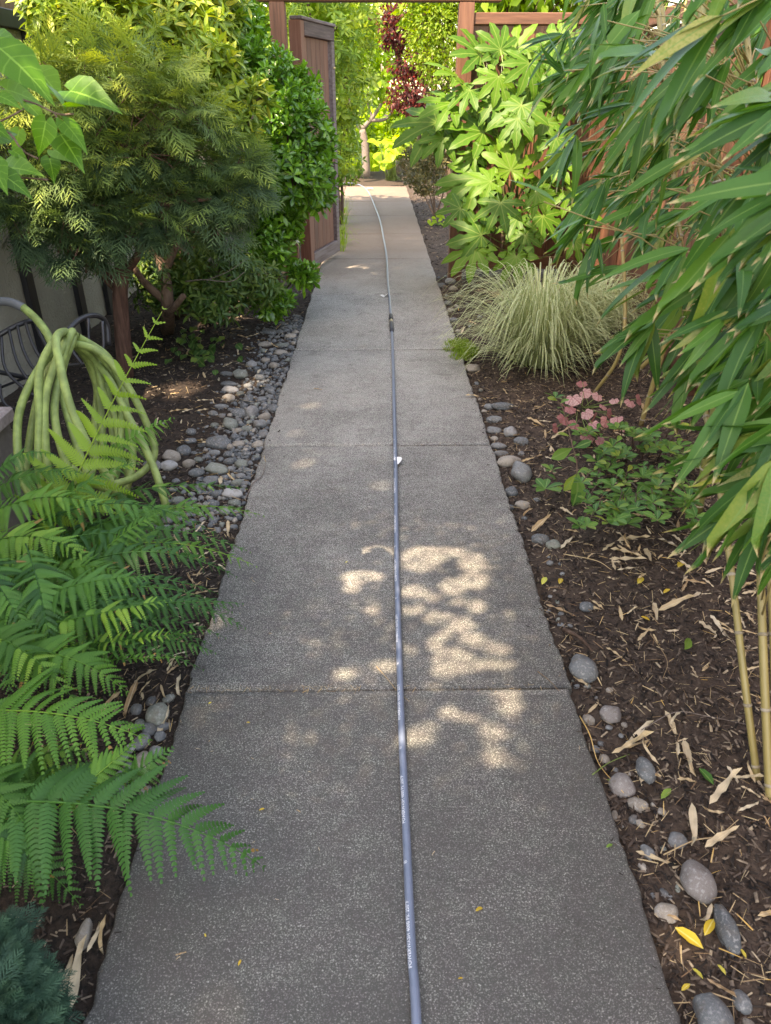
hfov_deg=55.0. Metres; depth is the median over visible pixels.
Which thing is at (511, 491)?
river stone
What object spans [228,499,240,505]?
river stone
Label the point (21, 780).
fern
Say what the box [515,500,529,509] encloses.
river stone
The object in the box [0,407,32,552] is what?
masonry ledge
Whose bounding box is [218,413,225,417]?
pebble
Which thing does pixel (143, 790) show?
pebble
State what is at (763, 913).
fallen leaf
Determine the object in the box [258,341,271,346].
river stone
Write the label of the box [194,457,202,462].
pebble
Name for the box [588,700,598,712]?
fallen leaf
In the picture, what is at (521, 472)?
river stone
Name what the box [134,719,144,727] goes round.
pebble
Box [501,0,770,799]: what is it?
bamboo
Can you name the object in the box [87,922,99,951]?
fallen leaf
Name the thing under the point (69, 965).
fallen leaf
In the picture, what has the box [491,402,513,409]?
river stone
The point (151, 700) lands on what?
pebble
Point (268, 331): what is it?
river stone
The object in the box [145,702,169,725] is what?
river stone
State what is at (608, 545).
fallen leaf
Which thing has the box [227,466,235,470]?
pebble
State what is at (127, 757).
pebble
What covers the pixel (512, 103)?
fatsia
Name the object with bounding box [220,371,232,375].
river stone
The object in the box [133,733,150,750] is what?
pebble
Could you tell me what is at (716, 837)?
fallen leaf
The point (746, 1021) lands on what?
river stone
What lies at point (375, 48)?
garden tree
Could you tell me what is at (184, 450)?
river stone
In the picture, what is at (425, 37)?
green maple
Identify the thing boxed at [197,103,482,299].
ground
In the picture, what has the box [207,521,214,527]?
pebble
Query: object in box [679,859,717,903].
river stone
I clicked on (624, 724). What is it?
pebble
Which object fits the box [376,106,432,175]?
garden bush
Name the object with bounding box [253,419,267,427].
pebble
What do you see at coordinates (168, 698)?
pebble
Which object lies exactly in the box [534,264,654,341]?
ornamental grass
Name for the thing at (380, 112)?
garden bush
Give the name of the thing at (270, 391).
pebble
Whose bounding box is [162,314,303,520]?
gravel
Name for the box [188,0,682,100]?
sky
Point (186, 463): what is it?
river stone
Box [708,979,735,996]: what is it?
fallen leaf
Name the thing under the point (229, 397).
river stone
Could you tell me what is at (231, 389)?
river stone
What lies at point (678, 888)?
pebble
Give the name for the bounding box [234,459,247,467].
river stone
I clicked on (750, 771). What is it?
fallen leaf
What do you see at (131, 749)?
river stone
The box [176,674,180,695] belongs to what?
fallen leaf
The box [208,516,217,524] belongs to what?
pebble
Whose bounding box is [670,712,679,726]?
fallen leaf
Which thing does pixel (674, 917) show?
fallen leaf
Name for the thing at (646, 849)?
river stone
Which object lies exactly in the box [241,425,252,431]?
pebble
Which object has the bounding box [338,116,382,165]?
garden bush
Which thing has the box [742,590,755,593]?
fallen leaf
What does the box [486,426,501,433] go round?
river stone
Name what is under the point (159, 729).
fallen leaf
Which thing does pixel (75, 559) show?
fern
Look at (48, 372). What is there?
garden hose
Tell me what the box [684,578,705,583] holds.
fallen leaf
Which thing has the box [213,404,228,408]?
river stone
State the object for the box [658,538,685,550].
fallen leaf
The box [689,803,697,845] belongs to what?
fallen leaf
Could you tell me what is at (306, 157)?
evergreen shrub
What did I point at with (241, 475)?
pebble
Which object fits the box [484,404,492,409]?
river stone
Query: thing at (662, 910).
river stone
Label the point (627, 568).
fallen leaf
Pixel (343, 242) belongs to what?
grass tuft
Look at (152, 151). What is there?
feathery conifer
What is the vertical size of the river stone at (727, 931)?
0.062 m
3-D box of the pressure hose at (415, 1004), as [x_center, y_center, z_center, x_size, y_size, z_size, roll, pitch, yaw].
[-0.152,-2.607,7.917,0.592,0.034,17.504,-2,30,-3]
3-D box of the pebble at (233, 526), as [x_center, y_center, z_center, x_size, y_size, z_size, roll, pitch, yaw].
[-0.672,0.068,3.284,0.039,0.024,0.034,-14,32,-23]
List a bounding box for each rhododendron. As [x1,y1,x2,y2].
[6,0,282,319]
[257,3,386,223]
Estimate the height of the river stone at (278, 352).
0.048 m
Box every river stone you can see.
[74,918,92,950]
[127,744,135,753]
[136,751,149,772]
[142,460,160,469]
[142,722,156,735]
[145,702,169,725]
[154,731,165,741]
[161,460,177,470]
[162,450,180,461]
[176,445,190,455]
[182,459,195,467]
[184,438,196,443]
[186,428,195,435]
[188,468,204,476]
[202,476,218,484]
[205,435,231,448]
[205,462,227,474]
[207,410,217,415]
[208,500,219,505]
[209,450,219,455]
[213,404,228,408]
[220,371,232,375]
[220,381,236,385]
[221,386,238,392]
[222,394,234,401]
[222,417,237,429]
[222,488,242,497]
[223,450,232,456]
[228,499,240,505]
[231,408,245,417]
[231,479,242,486]
[233,369,248,378]
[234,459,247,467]
[243,394,252,402]
[245,405,258,417]
[246,360,256,367]
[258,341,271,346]
[261,328,276,334]
[273,349,287,354]
[275,343,288,346]
[284,333,296,338]
[438,283,445,287]
[445,278,455,283]
[448,286,457,290]
[465,364,480,372]
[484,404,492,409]
[486,416,501,423]
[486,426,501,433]
[490,436,497,441]
[490,442,506,449]
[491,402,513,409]
[494,450,507,455]
[497,455,521,467]
[503,426,516,436]
[505,486,517,496]
[511,461,531,482]
[514,437,528,445]
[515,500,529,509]
[532,534,549,544]
[546,539,560,548]
[568,654,597,682]
[579,601,593,611]
[582,714,594,724]
[592,745,599,753]
[599,705,621,723]
[600,754,609,764]
[608,772,635,797]
[627,797,648,812]
[628,814,636,824]
[635,756,655,783]
[640,844,654,860]
[654,902,678,923]
[657,807,665,815]
[660,888,667,897]
[668,831,687,848]
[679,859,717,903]
[693,992,734,1023]
[713,904,741,957]
[732,989,752,1014]
[742,1018,754,1023]
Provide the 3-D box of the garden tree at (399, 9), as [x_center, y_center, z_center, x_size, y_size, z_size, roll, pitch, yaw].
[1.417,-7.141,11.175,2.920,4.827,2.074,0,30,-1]
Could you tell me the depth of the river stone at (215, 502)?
3.45 m
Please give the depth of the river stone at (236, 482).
3.62 m
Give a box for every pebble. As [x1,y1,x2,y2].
[112,753,129,764]
[130,704,142,714]
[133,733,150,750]
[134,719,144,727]
[139,785,151,794]
[145,696,156,705]
[149,745,162,756]
[156,722,170,730]
[161,517,172,523]
[162,694,175,703]
[168,487,177,491]
[170,496,184,503]
[172,478,179,483]
[184,519,195,525]
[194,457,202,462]
[195,482,206,488]
[195,524,204,531]
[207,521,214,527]
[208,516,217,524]
[210,422,218,427]
[211,490,222,497]
[214,527,220,532]
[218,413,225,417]
[219,508,232,514]
[223,458,235,463]
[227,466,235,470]
[230,433,238,439]
[230,524,237,528]
[232,441,244,447]
[234,428,241,433]
[236,391,243,395]
[236,473,245,477]
[240,402,247,407]
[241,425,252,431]
[242,451,250,455]
[244,383,252,387]
[252,440,263,447]
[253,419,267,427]
[254,374,264,379]
[256,396,266,402]
[258,413,270,420]
[258,429,267,437]
[261,357,269,362]
[265,394,273,398]
[266,389,274,393]
[266,404,277,411]
[269,362,277,368]
[271,357,278,361]
[546,560,553,565]
[605,725,612,729]
[611,810,617,819]
[621,722,627,727]
[636,819,643,827]
[638,863,646,872]
[675,884,679,892]
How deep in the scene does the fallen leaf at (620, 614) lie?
2.69 m
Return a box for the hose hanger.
[0,313,110,409]
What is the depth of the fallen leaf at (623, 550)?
3.03 m
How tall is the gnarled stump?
0.986 m
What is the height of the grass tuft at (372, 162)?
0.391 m
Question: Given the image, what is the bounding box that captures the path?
[83,186,679,1023]
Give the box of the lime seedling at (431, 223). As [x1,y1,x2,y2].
[427,215,444,225]
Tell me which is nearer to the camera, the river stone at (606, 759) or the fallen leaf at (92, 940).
the fallen leaf at (92, 940)
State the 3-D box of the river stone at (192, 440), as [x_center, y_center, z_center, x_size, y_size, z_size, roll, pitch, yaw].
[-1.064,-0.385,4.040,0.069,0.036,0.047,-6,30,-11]
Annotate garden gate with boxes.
[288,15,339,262]
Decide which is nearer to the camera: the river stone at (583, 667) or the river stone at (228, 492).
the river stone at (583, 667)
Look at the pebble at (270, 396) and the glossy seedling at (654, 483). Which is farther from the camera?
the pebble at (270, 396)
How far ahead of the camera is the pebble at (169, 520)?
3.27 m
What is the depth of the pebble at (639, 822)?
1.94 m
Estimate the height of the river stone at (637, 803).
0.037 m
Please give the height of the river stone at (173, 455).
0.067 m
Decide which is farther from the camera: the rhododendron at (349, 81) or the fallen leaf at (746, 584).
the rhododendron at (349, 81)
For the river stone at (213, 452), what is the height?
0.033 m
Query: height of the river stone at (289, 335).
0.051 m
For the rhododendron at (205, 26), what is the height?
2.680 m
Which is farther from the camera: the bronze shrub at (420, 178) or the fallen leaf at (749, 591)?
the bronze shrub at (420, 178)
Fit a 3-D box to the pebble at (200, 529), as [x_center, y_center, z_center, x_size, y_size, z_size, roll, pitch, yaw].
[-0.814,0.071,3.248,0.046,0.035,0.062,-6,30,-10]
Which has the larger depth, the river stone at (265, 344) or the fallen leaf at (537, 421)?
the river stone at (265, 344)
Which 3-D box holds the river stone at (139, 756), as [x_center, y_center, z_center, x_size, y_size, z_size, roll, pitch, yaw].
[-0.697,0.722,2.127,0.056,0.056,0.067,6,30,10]
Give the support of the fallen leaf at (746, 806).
on the bark mulch
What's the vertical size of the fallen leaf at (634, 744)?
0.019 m
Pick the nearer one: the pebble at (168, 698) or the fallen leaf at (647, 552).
the pebble at (168, 698)
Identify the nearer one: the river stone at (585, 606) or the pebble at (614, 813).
the pebble at (614, 813)
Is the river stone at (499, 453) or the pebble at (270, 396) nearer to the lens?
the river stone at (499, 453)
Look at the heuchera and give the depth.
4.21 m
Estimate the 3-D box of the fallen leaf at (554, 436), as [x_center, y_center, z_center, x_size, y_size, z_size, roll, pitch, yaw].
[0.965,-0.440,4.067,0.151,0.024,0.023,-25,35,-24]
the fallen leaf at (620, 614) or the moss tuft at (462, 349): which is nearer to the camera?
the fallen leaf at (620, 614)
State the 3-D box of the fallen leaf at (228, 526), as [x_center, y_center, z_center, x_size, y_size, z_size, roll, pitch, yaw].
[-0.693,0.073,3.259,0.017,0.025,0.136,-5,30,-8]
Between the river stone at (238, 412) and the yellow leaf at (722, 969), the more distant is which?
the river stone at (238, 412)
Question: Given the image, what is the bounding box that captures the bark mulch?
[0,193,770,1023]
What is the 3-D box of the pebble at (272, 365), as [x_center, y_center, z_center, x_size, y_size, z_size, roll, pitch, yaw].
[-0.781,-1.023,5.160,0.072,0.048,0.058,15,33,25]
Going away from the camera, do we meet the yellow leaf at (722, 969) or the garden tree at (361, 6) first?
the yellow leaf at (722, 969)
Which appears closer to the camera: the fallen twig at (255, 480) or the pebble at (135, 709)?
the pebble at (135, 709)
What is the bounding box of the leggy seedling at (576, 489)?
[546,392,591,505]
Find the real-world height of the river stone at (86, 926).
0.045 m
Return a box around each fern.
[0,306,263,608]
[0,498,245,705]
[0,664,265,909]
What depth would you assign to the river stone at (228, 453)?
3.90 m
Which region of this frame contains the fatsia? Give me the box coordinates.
[390,20,601,288]
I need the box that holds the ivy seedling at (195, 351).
[165,326,242,374]
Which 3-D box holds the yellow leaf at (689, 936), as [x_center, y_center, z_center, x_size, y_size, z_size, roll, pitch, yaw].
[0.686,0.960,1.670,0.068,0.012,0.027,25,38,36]
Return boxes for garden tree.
[241,3,369,115]
[335,3,409,176]
[345,3,391,144]
[362,3,455,161]
[365,3,426,105]
[391,0,559,207]
[475,0,582,11]
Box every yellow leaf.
[541,577,546,583]
[637,577,643,583]
[675,927,702,948]
[681,983,689,990]
[692,968,702,978]
[704,919,714,935]
[717,964,725,974]
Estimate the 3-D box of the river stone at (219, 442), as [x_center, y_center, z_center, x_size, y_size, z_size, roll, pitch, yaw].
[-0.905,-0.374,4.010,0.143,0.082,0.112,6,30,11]
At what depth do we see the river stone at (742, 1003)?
1.55 m
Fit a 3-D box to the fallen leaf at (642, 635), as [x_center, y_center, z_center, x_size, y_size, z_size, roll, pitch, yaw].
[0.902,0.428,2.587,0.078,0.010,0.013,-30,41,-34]
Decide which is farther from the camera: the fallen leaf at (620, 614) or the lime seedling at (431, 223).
the lime seedling at (431, 223)
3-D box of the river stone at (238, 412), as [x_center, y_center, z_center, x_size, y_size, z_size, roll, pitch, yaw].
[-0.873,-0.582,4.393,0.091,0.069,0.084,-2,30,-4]
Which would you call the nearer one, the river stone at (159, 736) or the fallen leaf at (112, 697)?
the river stone at (159, 736)
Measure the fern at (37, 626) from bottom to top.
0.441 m
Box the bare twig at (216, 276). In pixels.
[185,259,245,281]
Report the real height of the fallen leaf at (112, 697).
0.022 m
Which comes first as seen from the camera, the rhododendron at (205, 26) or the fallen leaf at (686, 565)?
the fallen leaf at (686, 565)
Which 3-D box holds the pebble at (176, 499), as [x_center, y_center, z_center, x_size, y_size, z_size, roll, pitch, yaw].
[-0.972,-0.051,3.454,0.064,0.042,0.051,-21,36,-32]
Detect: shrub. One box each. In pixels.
[128,224,288,328]
[161,0,344,324]
[397,117,451,222]
[566,421,705,529]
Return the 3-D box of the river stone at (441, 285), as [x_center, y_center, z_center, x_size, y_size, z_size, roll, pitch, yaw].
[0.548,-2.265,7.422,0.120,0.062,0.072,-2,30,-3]
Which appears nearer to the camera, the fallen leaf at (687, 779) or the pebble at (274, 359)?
the fallen leaf at (687, 779)
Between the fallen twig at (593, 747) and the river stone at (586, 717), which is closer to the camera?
the fallen twig at (593, 747)
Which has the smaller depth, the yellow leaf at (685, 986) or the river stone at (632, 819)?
the yellow leaf at (685, 986)
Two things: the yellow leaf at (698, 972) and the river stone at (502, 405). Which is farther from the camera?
the river stone at (502, 405)
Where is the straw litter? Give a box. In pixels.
[0,208,770,1023]
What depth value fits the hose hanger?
3.49 m
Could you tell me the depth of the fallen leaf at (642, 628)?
2.61 m
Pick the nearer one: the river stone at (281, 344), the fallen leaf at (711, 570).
the fallen leaf at (711, 570)
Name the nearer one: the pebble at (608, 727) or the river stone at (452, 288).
the pebble at (608, 727)
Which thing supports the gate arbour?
on the ground at (375, 178)
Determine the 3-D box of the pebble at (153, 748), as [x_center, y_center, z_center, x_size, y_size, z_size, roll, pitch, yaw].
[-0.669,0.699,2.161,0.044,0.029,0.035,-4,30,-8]
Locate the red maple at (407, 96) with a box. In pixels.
[368,3,449,138]
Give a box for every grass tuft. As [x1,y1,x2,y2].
[339,198,359,251]
[344,151,380,171]
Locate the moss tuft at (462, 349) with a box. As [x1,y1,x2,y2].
[441,337,481,360]
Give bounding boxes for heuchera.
[552,381,641,444]
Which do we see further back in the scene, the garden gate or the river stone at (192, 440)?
the garden gate
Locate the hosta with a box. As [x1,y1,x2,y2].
[367,135,412,180]
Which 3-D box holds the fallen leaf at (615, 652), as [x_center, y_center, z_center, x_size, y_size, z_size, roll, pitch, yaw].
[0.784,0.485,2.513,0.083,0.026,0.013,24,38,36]
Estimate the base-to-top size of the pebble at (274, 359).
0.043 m
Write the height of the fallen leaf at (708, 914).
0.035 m
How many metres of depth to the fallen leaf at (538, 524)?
3.25 m
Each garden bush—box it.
[336,90,402,136]
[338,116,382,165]
[348,104,402,151]
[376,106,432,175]
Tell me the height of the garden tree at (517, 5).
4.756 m
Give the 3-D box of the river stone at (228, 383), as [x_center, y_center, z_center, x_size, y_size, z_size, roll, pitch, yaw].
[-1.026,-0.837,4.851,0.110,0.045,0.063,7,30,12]
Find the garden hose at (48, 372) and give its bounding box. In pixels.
[0,297,169,517]
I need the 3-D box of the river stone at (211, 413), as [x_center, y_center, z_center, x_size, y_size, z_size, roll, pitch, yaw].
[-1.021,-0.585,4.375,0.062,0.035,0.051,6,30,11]
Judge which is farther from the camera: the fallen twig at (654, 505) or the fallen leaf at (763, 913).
the fallen twig at (654, 505)
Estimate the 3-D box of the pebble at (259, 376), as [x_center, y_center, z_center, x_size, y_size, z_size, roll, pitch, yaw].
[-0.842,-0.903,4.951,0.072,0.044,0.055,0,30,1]
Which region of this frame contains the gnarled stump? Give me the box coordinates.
[133,221,188,334]
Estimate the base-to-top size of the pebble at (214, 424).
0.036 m
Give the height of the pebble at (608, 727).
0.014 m
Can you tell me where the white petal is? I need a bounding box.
[394,457,401,463]
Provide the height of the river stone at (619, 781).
0.057 m
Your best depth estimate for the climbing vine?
1.59 m
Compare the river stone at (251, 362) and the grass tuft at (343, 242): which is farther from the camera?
the grass tuft at (343, 242)
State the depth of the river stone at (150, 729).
2.21 m
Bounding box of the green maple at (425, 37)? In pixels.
[395,3,497,206]
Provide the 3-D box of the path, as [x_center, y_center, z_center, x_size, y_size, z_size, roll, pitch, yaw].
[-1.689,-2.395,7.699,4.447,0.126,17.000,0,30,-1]
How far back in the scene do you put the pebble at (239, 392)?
4.67 m
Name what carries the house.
on the ground at (375, 178)
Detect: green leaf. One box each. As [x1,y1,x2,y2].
[661,788,670,798]
[685,638,691,648]
[699,768,713,784]
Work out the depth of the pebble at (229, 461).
3.83 m
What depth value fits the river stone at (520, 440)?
4.03 m
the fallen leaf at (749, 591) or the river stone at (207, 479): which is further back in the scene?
the river stone at (207, 479)
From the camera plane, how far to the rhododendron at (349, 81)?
9.76 m
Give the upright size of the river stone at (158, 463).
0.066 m
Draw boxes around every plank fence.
[462,12,588,276]
[565,0,770,395]
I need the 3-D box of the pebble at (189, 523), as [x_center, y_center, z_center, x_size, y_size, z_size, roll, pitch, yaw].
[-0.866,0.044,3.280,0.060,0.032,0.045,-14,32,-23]
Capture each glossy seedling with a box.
[532,464,562,497]
[644,478,696,508]
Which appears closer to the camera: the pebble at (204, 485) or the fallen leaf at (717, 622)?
the fallen leaf at (717, 622)
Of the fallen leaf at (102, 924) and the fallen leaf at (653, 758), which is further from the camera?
the fallen leaf at (653, 758)
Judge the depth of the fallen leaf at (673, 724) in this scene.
2.23 m
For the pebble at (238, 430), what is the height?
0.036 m
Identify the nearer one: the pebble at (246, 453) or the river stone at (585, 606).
the river stone at (585, 606)
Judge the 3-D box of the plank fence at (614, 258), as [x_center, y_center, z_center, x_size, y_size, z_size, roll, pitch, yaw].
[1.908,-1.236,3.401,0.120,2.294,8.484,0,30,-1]
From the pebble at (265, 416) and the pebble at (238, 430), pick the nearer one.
the pebble at (238, 430)
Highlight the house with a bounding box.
[0,0,194,401]
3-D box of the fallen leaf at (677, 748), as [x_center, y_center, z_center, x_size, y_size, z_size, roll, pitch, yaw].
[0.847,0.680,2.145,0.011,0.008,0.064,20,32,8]
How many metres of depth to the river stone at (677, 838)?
1.89 m
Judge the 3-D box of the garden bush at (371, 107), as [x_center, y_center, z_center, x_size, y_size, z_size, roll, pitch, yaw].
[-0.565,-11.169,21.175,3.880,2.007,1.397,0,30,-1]
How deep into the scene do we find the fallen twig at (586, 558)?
3.00 m
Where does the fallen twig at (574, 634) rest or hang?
on the bark mulch
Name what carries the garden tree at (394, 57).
on the ground at (375, 178)
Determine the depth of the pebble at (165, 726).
2.23 m
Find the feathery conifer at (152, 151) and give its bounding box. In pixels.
[0,0,292,378]
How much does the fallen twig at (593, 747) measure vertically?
0.055 m
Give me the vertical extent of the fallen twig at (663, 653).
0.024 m
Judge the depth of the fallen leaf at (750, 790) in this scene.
1.99 m
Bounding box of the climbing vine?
[0,28,121,199]
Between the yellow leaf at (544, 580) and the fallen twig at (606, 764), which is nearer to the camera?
the fallen twig at (606, 764)
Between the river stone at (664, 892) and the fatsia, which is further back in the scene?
the fatsia
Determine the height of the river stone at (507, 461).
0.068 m
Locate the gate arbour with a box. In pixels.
[255,0,501,280]
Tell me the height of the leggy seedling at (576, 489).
0.410 m
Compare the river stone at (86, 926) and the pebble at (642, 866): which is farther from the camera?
the pebble at (642, 866)
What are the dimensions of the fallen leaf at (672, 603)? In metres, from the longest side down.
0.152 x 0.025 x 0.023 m
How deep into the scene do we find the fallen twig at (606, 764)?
2.10 m
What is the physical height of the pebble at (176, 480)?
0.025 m
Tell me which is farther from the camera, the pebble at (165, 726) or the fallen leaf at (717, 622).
the fallen leaf at (717, 622)
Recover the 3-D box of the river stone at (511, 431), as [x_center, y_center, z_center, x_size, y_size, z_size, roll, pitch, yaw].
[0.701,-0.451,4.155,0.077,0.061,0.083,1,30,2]
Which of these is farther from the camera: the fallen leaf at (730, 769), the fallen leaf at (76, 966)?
the fallen leaf at (730, 769)
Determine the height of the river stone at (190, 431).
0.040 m
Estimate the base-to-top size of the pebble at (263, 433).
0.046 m
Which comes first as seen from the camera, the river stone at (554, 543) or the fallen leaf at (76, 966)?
the fallen leaf at (76, 966)
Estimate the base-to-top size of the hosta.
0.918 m
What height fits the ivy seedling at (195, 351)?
0.152 m
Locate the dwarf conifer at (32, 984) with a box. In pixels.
[0,901,84,1023]
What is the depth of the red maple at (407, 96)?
14.45 m
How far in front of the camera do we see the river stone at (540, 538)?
3.14 m
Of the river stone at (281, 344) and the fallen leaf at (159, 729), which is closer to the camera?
the fallen leaf at (159, 729)
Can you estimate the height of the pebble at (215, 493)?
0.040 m
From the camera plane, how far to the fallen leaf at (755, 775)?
2.02 m
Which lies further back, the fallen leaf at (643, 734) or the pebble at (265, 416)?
the pebble at (265, 416)
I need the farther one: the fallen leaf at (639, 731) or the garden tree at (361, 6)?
the garden tree at (361, 6)
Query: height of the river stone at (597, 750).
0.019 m
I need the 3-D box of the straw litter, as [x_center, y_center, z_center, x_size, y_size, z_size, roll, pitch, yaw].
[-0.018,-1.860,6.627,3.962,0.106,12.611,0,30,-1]
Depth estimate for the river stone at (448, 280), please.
7.47 m
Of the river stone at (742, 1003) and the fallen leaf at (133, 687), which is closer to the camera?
the river stone at (742, 1003)
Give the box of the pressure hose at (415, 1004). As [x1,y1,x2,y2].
[348,182,421,1023]
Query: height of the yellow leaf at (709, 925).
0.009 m
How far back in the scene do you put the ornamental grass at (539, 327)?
4.88 m
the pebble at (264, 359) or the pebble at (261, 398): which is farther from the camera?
the pebble at (264, 359)
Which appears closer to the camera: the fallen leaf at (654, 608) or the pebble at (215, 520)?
the fallen leaf at (654, 608)
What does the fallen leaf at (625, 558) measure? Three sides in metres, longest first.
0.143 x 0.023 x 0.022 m
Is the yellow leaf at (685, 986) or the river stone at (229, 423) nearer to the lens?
the yellow leaf at (685, 986)
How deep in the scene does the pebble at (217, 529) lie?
3.23 m
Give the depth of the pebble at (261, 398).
4.62 m
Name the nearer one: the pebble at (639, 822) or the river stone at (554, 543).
the pebble at (639, 822)
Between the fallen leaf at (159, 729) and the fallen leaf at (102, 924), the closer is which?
the fallen leaf at (102, 924)
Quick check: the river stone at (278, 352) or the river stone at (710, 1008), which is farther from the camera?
the river stone at (278, 352)
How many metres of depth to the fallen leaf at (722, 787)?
1.99 m
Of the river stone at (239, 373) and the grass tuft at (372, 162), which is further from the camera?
the grass tuft at (372, 162)
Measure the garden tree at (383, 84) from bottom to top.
4.204 m
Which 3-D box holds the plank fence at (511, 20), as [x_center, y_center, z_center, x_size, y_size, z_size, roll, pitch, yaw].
[1.350,-3.392,7.119,1.136,2.386,0.120,0,30,-1]
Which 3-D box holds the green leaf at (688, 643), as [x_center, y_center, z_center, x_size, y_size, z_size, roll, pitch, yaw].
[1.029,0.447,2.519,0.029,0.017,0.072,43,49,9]
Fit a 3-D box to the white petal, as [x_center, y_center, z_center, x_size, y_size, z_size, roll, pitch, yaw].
[0.064,-0.268,3.777,0.041,0.014,0.082,7,30,13]
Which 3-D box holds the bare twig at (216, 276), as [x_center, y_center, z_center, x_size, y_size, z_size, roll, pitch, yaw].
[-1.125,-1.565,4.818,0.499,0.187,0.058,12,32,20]
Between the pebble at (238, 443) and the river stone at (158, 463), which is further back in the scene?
the pebble at (238, 443)
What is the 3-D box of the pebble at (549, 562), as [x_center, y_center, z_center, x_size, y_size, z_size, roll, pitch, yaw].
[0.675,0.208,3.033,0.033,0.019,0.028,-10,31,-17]
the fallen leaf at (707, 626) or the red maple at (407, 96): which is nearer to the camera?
the fallen leaf at (707, 626)
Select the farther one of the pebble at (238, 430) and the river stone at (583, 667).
the pebble at (238, 430)
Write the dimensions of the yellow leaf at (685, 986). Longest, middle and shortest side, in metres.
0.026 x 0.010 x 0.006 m
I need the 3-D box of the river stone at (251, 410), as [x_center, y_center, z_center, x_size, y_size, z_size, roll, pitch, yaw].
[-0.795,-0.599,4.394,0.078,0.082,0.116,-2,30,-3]
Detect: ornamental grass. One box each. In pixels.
[421,258,652,381]
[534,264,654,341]
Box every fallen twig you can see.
[245,456,265,498]
[562,627,593,651]
[564,554,609,568]
[579,716,623,792]
[592,754,628,774]
[628,478,681,531]
[641,711,743,729]
[650,633,667,677]
[663,819,738,854]
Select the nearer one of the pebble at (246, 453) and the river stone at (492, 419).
the pebble at (246, 453)
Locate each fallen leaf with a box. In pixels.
[61,954,72,990]
[68,934,86,1006]
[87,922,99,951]
[98,915,105,954]
[101,691,119,711]
[123,680,137,717]
[134,669,156,681]
[157,706,168,730]
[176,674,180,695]
[226,520,229,536]
[528,417,544,425]
[531,514,550,531]
[546,604,578,616]
[551,426,569,437]
[561,535,574,547]
[573,676,587,685]
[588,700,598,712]
[602,542,613,550]
[607,648,626,661]
[610,556,646,560]
[611,547,641,555]
[612,730,653,752]
[617,535,649,540]
[618,567,638,569]
[619,606,622,619]
[623,534,629,547]
[627,739,649,747]
[629,720,653,739]
[636,624,654,630]
[636,851,674,863]
[638,629,648,639]
[642,738,658,763]
[644,548,651,560]
[652,603,657,619]
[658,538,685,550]
[659,594,695,609]
[665,711,677,736]
[666,914,680,920]
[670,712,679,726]
[676,742,679,754]
[678,559,690,567]
[678,777,695,781]
[682,740,692,763]
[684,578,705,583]
[685,744,695,775]
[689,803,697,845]
[699,621,715,633]
[700,904,712,920]
[703,806,722,813]
[705,567,722,572]
[705,825,739,846]
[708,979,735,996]
[709,767,742,803]
[710,615,729,637]
[727,766,738,782]
[735,773,763,777]
[739,801,758,810]
[741,786,760,797]
[742,580,756,587]
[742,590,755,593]
[747,761,754,781]
[758,910,770,916]
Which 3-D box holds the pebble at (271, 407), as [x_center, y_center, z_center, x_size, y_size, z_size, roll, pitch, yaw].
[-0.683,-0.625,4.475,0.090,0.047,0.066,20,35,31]

